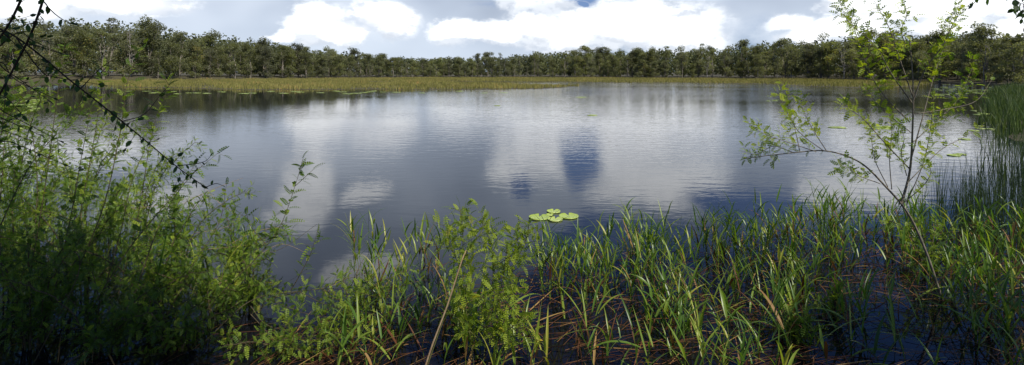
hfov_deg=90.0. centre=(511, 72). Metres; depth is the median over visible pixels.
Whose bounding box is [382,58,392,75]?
paperbark tree
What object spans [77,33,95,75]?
paperbark tree
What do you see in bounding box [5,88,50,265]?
feathery shoot
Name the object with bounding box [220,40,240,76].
paperbark tree
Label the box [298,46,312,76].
paperbark tree
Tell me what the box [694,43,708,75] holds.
paperbark tree
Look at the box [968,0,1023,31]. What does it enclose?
shade tree
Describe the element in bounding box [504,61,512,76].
paperbark tree
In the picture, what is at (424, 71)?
paperbark tree
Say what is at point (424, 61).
paperbark tree
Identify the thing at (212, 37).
paperbark tree
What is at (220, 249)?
leafy shrub
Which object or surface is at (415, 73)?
paperbark tree
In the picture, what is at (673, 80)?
sedge bed
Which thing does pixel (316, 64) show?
paperbark tree
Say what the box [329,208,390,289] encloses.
grass clump
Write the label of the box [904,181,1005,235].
reed clump
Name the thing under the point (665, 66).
paperbark tree
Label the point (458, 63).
paperbark tree
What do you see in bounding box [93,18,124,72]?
paperbark tree
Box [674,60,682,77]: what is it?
paperbark tree
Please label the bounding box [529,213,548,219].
lily pad
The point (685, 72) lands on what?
paperbark tree
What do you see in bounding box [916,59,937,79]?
paperbark tree
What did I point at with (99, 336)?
leafy shrub
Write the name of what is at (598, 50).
paperbark tree
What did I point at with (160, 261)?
reed leaf
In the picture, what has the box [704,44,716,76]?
paperbark tree
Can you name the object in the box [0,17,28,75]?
paperbark tree
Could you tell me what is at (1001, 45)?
paperbark tree
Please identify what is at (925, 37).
paperbark tree
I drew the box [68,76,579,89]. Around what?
sedge bed
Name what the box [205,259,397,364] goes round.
leafy shrub
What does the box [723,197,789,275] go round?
grass clump
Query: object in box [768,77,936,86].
sedge bed
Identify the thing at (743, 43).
paperbark tree
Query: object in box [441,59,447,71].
paperbark tree
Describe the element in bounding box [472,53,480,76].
paperbark tree
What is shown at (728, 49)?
paperbark tree
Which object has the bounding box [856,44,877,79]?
paperbark tree
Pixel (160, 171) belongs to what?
leafy shrub
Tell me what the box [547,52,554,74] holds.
paperbark tree
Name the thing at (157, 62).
paperbark tree
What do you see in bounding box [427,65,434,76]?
paperbark tree
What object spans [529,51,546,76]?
paperbark tree
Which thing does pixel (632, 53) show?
paperbark tree
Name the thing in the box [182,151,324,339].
leafy shrub
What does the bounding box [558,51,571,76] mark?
paperbark tree
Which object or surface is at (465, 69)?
paperbark tree
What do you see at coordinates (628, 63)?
paperbark tree
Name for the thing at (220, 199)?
feathery shoot
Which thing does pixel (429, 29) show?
sky
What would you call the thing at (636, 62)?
paperbark tree
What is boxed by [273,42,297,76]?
paperbark tree
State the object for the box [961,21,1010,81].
paperbark tree
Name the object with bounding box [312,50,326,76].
paperbark tree
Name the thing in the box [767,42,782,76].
paperbark tree
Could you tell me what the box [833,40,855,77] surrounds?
paperbark tree
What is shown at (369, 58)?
paperbark tree
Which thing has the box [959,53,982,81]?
paperbark tree
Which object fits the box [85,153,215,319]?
feathery shoot
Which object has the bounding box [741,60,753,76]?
paperbark tree
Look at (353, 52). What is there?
paperbark tree
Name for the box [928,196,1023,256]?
reed clump
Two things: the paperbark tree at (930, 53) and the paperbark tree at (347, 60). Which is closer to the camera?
the paperbark tree at (930, 53)
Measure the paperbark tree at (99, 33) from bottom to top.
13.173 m
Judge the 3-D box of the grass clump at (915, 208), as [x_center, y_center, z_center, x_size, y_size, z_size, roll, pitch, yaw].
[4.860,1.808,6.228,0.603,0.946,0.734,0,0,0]
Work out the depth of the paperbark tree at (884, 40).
134.25 m
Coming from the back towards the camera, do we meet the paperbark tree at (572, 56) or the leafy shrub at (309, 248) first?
the paperbark tree at (572, 56)
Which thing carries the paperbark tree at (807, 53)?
on the ground at (114, 76)
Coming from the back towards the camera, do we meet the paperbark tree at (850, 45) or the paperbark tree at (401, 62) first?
the paperbark tree at (401, 62)
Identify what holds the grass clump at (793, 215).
on the water
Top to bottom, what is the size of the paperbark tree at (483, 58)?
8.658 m
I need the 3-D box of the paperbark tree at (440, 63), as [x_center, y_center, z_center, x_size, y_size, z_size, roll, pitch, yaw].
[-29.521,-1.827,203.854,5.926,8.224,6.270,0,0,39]
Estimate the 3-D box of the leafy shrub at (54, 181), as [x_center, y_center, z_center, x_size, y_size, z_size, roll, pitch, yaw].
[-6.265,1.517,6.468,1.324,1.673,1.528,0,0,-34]
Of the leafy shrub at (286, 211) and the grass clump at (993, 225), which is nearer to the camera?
the leafy shrub at (286, 211)
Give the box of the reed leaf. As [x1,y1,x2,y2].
[151,220,173,304]
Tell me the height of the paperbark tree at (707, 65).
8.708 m
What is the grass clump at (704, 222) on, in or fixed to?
on the water
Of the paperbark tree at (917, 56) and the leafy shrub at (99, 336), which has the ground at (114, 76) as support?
the paperbark tree at (917, 56)
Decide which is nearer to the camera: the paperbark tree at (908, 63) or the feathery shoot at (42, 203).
the feathery shoot at (42, 203)
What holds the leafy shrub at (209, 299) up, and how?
on the water
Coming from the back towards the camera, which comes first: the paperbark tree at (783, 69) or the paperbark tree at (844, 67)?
the paperbark tree at (783, 69)
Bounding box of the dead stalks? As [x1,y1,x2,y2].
[3,198,1023,364]
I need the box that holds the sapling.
[739,0,994,299]
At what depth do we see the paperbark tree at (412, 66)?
199.44 m
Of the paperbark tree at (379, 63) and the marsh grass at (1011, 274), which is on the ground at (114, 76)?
the paperbark tree at (379, 63)
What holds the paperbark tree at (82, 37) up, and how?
on the ground at (114, 76)
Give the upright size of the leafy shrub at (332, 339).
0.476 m
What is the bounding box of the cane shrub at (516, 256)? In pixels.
[421,197,549,364]
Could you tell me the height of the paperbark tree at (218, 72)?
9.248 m
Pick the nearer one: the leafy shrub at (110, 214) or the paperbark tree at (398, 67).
the leafy shrub at (110, 214)
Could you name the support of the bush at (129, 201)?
on the water
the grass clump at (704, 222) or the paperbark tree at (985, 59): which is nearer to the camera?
the grass clump at (704, 222)
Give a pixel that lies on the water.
(390, 159)
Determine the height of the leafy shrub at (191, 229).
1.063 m
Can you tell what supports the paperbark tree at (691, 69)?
on the ground at (114, 76)
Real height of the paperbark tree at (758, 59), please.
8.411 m
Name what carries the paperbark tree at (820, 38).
on the ground at (114, 76)
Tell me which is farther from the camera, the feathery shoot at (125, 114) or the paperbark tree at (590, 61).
the paperbark tree at (590, 61)
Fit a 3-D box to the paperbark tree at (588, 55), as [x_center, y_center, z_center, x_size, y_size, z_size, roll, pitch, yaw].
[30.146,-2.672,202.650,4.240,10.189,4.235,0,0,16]
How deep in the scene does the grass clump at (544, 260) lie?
5.01 m
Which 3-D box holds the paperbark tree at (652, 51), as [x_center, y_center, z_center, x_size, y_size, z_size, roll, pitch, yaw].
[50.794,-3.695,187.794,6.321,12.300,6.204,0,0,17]
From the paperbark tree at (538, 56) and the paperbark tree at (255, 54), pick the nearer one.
the paperbark tree at (255, 54)
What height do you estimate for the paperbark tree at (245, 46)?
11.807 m
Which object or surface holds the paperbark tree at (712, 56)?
on the ground at (114, 76)
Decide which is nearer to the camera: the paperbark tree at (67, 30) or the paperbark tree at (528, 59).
the paperbark tree at (67, 30)
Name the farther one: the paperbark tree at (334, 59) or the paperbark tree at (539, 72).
the paperbark tree at (539, 72)
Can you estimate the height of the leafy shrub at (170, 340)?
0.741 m
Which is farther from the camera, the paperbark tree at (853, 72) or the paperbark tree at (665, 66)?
the paperbark tree at (665, 66)
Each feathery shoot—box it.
[0,46,30,254]
[0,75,52,149]
[0,78,24,208]
[0,103,88,225]
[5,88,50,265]
[23,36,79,303]
[47,102,102,319]
[70,39,147,285]
[71,57,115,265]
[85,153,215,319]
[97,128,157,315]
[117,72,176,297]
[132,146,231,297]
[164,177,239,320]
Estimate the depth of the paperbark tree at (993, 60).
89.20 m
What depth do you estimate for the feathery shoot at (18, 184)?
4.18 m
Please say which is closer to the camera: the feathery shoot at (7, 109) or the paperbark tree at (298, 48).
the feathery shoot at (7, 109)
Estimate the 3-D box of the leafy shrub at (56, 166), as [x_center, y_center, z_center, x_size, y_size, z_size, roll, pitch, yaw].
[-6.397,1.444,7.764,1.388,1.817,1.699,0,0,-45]
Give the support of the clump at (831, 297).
on the water
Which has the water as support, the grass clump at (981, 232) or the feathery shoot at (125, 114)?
the grass clump at (981, 232)
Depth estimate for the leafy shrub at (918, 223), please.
5.44 m
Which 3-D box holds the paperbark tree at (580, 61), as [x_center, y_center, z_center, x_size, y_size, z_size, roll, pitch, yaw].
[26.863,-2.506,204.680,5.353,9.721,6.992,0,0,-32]
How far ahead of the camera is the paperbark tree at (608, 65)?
198.08 m
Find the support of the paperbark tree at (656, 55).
on the ground at (114, 76)
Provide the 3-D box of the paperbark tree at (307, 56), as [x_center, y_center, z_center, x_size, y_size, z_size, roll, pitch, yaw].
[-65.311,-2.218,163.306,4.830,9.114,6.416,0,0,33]
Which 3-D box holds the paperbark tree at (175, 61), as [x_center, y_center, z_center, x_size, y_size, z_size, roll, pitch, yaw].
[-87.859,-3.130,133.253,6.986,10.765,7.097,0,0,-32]
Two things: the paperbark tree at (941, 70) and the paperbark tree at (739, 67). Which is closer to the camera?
the paperbark tree at (941, 70)
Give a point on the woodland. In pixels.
(545, 61)
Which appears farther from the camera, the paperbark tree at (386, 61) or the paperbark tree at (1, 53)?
the paperbark tree at (386, 61)
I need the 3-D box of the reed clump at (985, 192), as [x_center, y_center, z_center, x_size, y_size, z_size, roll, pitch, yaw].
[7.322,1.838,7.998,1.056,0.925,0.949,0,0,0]
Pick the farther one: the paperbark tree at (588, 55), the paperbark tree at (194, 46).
the paperbark tree at (588, 55)
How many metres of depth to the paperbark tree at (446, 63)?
205.40 m
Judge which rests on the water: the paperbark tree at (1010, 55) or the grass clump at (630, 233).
the grass clump at (630, 233)
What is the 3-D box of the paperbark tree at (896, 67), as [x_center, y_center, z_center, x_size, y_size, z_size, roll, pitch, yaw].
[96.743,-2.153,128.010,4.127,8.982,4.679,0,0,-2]
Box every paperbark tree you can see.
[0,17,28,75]
[0,29,10,71]
[0,29,22,75]
[0,30,32,78]
[23,26,48,75]
[27,18,60,75]
[35,34,63,78]
[42,29,74,75]
[51,23,90,75]
[67,28,100,76]
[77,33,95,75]
[81,27,114,78]
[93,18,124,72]
[101,28,123,75]
[105,29,140,75]
[115,37,143,75]
[121,26,139,76]
[133,14,164,74]
[133,20,166,75]
[152,52,162,78]
[159,34,192,74]
[159,40,189,78]
[170,30,189,75]
[183,39,204,77]
[194,37,210,76]
[196,29,221,75]
[203,47,217,76]
[207,46,227,76]
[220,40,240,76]
[222,44,236,75]
[223,42,241,78]
[236,41,258,76]
[237,50,244,73]
[244,48,256,77]
[249,42,271,76]
[254,36,272,76]
[256,46,277,77]
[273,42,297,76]
[274,45,291,74]
[274,50,292,77]
[283,47,297,77]
[290,42,304,76]
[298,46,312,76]
[298,52,317,76]
[311,59,321,76]
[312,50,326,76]
[318,53,329,76]
[323,45,336,76]
[326,49,333,76]
[329,57,337,76]
[331,55,345,77]
[340,54,356,76]
[346,47,364,76]
[353,57,363,76]
[357,62,363,77]
[359,53,375,76]
[367,64,373,77]
[373,55,384,76]
[374,52,387,76]
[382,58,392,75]
[387,56,398,75]
[393,58,402,76]
[399,61,404,76]
[402,62,411,76]
[409,57,415,76]
[410,60,421,76]
[418,58,428,76]
[418,59,427,76]
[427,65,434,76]
[431,57,444,76]
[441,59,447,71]
[445,57,451,76]
[446,59,452,76]
[453,59,464,75]
[458,61,470,76]
[465,57,477,76]
[470,62,476,75]
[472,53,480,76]
[478,57,488,76]
[478,62,484,76]
[481,52,493,76]
[485,56,499,76]
[486,59,496,75]
[495,63,501,76]
[497,53,504,74]
[500,57,510,76]
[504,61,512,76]
[508,57,517,76]
[513,56,524,75]
[527,55,532,74]
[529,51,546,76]
[529,55,537,76]
[534,59,542,75]
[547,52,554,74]
[548,58,557,76]
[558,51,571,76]
[558,61,565,75]
[565,56,573,76]
[567,49,582,76]
[572,55,585,76]
[577,45,592,75]
[583,53,591,76]
[586,57,596,76]
[592,46,608,76]
[595,53,603,76]
[599,63,608,76]
[602,47,616,76]
[604,54,610,69]
[608,53,619,76]
[615,48,626,75]
[616,56,624,76]
[621,56,633,76]
[628,50,636,76]
[630,48,642,75]
[633,46,645,76]
[633,63,640,77]
[636,51,650,76]
[642,47,657,76]
[649,53,661,73]
[649,61,660,77]
[659,46,672,74]
[660,61,670,77]
[674,44,688,76]
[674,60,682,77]
[676,51,690,76]
[688,48,706,76]
[689,64,697,76]
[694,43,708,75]
[701,53,712,77]
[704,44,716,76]
[708,49,718,77]
[717,54,734,76]
[719,46,736,76]
[719,49,730,75]
[731,39,752,77]
[734,61,746,77]
[736,46,746,76]
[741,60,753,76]
[745,45,766,77]
[751,53,766,77]
[761,49,773,77]
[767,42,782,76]
[771,38,793,76]
[771,57,782,73]
[774,43,796,77]
[785,45,797,77]
[792,48,802,75]
[798,39,821,77]
[798,49,818,77]
[799,43,815,71]
[812,46,826,77]
[813,31,832,64]
[816,41,841,78]
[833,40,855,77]
[835,46,853,78]
[837,39,859,78]
[843,48,867,78]
[854,26,878,78]
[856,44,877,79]
[870,47,898,79]
[872,33,896,76]
[873,30,905,78]
[888,47,908,79]
[891,37,907,76]
[895,40,921,79]
[900,37,933,76]
[903,49,931,80]
[913,29,943,78]
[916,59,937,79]
[924,45,941,73]
[927,28,954,78]
[928,47,956,81]
[936,44,953,79]
[941,44,954,80]
[948,39,961,79]
[951,48,970,79]
[952,32,982,79]
[953,43,973,79]
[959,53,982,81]
[960,37,995,80]
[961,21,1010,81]
[969,42,994,81]
[986,54,1004,83]
[988,37,1012,80]
[990,39,999,72]
[990,41,1023,82]
[995,42,1016,82]
[997,36,1023,81]
[1012,48,1023,74]
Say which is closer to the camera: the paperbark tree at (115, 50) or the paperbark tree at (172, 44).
the paperbark tree at (115, 50)
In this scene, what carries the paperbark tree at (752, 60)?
on the ground at (114, 76)
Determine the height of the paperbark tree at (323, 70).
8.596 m
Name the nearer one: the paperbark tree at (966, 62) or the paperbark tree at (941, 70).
the paperbark tree at (966, 62)
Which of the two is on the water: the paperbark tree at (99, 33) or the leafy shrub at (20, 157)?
the leafy shrub at (20, 157)
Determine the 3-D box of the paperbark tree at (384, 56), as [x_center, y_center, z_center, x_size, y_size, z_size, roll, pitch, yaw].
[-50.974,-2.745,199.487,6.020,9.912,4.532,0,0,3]
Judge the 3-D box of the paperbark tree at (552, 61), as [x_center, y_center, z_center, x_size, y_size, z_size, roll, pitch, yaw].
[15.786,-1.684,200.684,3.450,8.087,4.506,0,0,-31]
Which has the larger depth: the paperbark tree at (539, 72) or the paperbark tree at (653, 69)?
the paperbark tree at (539, 72)
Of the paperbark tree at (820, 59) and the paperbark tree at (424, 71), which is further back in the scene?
the paperbark tree at (424, 71)
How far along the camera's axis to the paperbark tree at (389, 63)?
191.04 m
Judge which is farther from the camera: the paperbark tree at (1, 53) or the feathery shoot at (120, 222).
the paperbark tree at (1, 53)
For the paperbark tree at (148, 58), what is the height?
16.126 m
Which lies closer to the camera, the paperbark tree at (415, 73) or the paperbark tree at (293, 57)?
the paperbark tree at (293, 57)
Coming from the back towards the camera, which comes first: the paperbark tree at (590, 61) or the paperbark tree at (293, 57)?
the paperbark tree at (590, 61)
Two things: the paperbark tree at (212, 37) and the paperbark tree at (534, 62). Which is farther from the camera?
the paperbark tree at (534, 62)
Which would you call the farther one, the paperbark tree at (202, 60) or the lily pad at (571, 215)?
the paperbark tree at (202, 60)
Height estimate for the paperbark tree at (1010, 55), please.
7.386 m
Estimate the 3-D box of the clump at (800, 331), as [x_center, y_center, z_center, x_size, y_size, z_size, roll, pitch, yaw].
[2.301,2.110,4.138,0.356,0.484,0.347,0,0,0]
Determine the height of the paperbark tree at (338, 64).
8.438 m
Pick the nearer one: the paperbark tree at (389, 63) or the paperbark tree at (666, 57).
the paperbark tree at (666, 57)
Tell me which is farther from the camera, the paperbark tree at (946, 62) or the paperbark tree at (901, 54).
the paperbark tree at (901, 54)
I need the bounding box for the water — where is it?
[0,81,1023,364]
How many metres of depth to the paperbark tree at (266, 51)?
152.66 m
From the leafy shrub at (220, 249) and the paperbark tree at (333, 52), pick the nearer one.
the leafy shrub at (220, 249)
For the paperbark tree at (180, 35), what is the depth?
141.69 m
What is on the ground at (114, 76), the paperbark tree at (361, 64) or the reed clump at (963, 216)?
the paperbark tree at (361, 64)
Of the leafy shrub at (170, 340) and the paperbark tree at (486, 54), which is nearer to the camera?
the leafy shrub at (170, 340)
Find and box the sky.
[0,0,1023,71]
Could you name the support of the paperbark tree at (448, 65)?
on the ground at (114, 76)
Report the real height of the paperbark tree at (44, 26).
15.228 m
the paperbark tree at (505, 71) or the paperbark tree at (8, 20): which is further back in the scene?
the paperbark tree at (505, 71)
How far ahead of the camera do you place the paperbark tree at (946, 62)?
114.76 m
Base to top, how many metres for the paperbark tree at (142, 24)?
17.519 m
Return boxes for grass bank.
[975,80,1023,194]
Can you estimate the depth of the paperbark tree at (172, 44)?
146.50 m
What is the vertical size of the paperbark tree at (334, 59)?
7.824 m
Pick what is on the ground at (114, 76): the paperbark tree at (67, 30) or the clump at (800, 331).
the paperbark tree at (67, 30)
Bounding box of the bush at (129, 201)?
[0,158,260,310]
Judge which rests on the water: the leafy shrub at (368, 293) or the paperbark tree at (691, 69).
the leafy shrub at (368, 293)
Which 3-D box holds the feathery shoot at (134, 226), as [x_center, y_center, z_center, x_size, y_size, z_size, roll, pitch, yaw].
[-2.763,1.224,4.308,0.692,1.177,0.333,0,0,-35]
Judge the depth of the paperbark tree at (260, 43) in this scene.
157.59 m
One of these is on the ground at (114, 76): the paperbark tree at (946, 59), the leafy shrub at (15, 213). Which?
the paperbark tree at (946, 59)
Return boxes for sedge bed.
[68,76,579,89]
[561,76,767,83]
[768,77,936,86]
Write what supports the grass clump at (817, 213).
on the water
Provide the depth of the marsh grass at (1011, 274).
4.50 m
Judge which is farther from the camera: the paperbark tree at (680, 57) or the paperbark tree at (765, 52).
the paperbark tree at (680, 57)
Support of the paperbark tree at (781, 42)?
on the ground at (114, 76)
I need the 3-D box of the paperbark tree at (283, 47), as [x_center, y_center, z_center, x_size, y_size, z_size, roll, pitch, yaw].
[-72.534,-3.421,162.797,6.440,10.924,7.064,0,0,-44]
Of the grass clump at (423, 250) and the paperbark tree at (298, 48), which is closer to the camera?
the grass clump at (423, 250)
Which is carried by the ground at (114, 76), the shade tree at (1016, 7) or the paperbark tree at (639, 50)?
the paperbark tree at (639, 50)
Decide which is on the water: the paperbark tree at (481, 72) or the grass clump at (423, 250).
the grass clump at (423, 250)
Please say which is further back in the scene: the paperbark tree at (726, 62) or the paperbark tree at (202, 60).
the paperbark tree at (726, 62)
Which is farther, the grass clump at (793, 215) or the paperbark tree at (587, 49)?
the paperbark tree at (587, 49)
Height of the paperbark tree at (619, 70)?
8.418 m
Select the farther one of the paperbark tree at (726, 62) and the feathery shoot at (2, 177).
the paperbark tree at (726, 62)
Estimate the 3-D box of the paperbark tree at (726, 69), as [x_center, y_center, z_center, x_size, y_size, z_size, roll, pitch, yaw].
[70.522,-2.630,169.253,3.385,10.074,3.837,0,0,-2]
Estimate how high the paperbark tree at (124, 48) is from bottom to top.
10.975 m
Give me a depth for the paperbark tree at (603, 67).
195.29 m
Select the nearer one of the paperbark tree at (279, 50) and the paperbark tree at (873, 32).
the paperbark tree at (873, 32)
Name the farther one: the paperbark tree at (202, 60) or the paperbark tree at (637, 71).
the paperbark tree at (637, 71)
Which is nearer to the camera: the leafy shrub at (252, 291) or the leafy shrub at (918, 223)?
the leafy shrub at (252, 291)
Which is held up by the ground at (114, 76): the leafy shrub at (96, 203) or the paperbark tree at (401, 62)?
the paperbark tree at (401, 62)
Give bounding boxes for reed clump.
[902,208,1023,271]
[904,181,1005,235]
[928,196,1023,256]
[932,159,1023,218]
[953,182,1023,251]
[958,150,1023,205]
[995,129,1023,178]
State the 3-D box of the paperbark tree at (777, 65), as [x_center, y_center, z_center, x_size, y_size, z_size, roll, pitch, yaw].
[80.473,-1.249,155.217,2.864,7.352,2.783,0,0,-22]
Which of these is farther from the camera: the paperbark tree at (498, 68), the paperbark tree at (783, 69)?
the paperbark tree at (498, 68)
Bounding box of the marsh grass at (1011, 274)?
[313,187,1023,364]
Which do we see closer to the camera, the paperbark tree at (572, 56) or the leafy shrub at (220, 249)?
the leafy shrub at (220, 249)
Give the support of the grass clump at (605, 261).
on the water
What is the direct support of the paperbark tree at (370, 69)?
on the ground at (114, 76)
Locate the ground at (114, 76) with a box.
[0,72,1023,140]
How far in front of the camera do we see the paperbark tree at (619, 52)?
198.35 m
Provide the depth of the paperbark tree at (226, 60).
154.53 m
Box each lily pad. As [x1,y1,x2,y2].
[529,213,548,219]
[547,209,559,212]
[547,216,562,221]
[559,213,578,218]
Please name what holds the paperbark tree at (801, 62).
on the ground at (114, 76)
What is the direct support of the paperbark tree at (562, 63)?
on the ground at (114, 76)
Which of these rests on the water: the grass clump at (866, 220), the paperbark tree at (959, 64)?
the grass clump at (866, 220)
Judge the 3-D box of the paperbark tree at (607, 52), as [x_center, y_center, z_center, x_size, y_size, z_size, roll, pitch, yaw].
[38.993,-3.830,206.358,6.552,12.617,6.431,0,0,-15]
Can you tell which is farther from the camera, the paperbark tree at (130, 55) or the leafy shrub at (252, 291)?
the paperbark tree at (130, 55)
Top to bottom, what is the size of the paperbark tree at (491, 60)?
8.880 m
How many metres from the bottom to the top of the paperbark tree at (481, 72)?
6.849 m
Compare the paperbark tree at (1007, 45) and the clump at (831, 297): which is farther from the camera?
the paperbark tree at (1007, 45)
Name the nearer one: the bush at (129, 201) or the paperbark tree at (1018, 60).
the bush at (129, 201)
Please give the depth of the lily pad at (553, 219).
7.59 m
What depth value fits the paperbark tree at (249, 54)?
147.96 m
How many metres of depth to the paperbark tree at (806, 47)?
154.37 m
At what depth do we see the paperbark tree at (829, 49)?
149.55 m
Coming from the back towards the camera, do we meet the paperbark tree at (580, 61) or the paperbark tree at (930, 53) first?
the paperbark tree at (580, 61)
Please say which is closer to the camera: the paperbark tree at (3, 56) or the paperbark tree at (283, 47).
the paperbark tree at (3, 56)
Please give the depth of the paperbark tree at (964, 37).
113.95 m
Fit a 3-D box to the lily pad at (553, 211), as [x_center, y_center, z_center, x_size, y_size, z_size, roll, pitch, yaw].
[0.653,2.186,8.060,0.216,0.018,0.214,0,0,12]
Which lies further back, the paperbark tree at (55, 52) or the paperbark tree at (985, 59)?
the paperbark tree at (55, 52)
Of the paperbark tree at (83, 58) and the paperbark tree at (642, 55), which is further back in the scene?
the paperbark tree at (642, 55)
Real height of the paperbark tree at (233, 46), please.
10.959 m
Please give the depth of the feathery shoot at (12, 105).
4.12 m
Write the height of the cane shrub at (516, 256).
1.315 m
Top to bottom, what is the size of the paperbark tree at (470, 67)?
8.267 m
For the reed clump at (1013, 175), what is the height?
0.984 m
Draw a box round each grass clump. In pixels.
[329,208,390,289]
[358,234,422,299]
[401,212,452,274]
[526,209,586,307]
[553,219,623,305]
[612,197,682,283]
[642,217,716,281]
[687,192,746,268]
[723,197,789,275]
[744,184,822,262]
[800,176,857,254]
[840,187,908,255]
[881,183,933,253]
[924,201,1011,266]
[961,199,1023,276]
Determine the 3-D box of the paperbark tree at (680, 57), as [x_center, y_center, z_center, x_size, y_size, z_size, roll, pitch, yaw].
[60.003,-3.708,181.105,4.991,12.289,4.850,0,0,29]
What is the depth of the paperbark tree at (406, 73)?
195.33 m
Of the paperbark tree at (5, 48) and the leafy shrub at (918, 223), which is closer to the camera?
the leafy shrub at (918, 223)
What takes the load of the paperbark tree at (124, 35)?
on the ground at (114, 76)
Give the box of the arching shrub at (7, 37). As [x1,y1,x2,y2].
[0,0,224,191]
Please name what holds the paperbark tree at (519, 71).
on the ground at (114, 76)
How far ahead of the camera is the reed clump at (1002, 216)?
6.69 m
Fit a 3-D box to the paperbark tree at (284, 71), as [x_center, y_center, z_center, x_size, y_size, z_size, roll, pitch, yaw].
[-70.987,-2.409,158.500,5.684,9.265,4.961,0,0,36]
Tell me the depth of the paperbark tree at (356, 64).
184.31 m
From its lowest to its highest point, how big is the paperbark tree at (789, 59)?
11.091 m
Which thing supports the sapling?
on the water
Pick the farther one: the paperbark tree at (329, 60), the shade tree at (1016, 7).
the paperbark tree at (329, 60)
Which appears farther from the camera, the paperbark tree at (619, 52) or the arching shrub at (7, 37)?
the paperbark tree at (619, 52)
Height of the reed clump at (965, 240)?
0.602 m
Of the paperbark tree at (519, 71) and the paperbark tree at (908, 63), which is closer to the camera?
the paperbark tree at (908, 63)
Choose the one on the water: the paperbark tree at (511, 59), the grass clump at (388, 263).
the grass clump at (388, 263)
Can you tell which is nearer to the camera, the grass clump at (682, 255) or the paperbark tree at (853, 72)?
the grass clump at (682, 255)
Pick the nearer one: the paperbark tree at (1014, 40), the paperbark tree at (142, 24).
the paperbark tree at (1014, 40)
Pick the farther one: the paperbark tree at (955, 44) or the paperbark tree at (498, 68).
the paperbark tree at (498, 68)
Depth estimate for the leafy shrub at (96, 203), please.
6.12 m
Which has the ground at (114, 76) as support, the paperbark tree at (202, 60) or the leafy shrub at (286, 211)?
the paperbark tree at (202, 60)
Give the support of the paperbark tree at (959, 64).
on the ground at (114, 76)
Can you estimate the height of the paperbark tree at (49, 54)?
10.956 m
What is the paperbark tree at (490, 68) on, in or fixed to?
on the ground at (114, 76)
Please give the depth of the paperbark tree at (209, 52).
142.18 m
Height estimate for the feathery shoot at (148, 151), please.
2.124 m
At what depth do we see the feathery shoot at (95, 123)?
5.38 m
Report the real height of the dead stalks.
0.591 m
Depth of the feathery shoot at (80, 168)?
4.27 m
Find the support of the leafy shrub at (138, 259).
on the water
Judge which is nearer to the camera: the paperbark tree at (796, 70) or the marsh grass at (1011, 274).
the marsh grass at (1011, 274)
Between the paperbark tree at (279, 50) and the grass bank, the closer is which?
the grass bank
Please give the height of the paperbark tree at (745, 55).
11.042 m
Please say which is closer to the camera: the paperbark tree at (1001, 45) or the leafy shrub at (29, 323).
the leafy shrub at (29, 323)
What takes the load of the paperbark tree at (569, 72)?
on the ground at (114, 76)
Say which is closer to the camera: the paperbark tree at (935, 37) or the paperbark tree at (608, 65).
the paperbark tree at (935, 37)
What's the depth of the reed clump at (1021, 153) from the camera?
10.72 m
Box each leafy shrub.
[0,80,110,207]
[0,124,82,247]
[0,161,94,298]
[0,172,170,301]
[0,216,118,355]
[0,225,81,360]
[0,255,212,364]
[8,161,173,256]
[26,106,147,217]
[39,201,213,313]
[40,137,207,229]
[103,269,245,362]
[107,181,256,260]
[125,222,296,317]
[160,190,292,275]
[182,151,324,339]
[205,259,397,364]
[208,246,309,314]
[213,297,374,364]
[291,223,330,289]
[315,258,439,329]
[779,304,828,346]
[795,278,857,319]
[879,213,968,281]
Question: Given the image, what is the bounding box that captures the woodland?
[0,16,1022,77]
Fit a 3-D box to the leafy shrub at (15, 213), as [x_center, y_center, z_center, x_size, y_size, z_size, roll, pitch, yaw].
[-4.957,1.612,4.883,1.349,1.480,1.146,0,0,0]
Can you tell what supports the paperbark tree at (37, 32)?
on the ground at (114, 76)
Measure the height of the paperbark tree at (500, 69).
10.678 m
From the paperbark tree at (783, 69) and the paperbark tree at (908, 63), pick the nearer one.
the paperbark tree at (908, 63)
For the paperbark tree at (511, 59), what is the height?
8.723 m
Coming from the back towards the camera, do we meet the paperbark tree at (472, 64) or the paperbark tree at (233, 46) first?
the paperbark tree at (472, 64)
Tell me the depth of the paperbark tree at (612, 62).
191.78 m
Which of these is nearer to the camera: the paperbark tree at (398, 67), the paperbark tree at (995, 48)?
the paperbark tree at (995, 48)
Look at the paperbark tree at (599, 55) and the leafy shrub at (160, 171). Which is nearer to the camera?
the leafy shrub at (160, 171)
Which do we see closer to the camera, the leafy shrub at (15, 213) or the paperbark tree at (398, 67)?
the leafy shrub at (15, 213)
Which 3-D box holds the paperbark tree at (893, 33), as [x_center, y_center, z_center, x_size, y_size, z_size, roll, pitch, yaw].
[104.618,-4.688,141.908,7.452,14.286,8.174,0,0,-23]
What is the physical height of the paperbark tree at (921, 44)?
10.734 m
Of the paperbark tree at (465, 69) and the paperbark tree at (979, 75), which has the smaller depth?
the paperbark tree at (979, 75)
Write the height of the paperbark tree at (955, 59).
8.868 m
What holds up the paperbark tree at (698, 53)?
on the ground at (114, 76)
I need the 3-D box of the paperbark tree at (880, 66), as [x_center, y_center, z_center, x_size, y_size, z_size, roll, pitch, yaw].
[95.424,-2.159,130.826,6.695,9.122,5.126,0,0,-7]
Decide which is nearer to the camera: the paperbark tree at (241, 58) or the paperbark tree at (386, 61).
the paperbark tree at (241, 58)

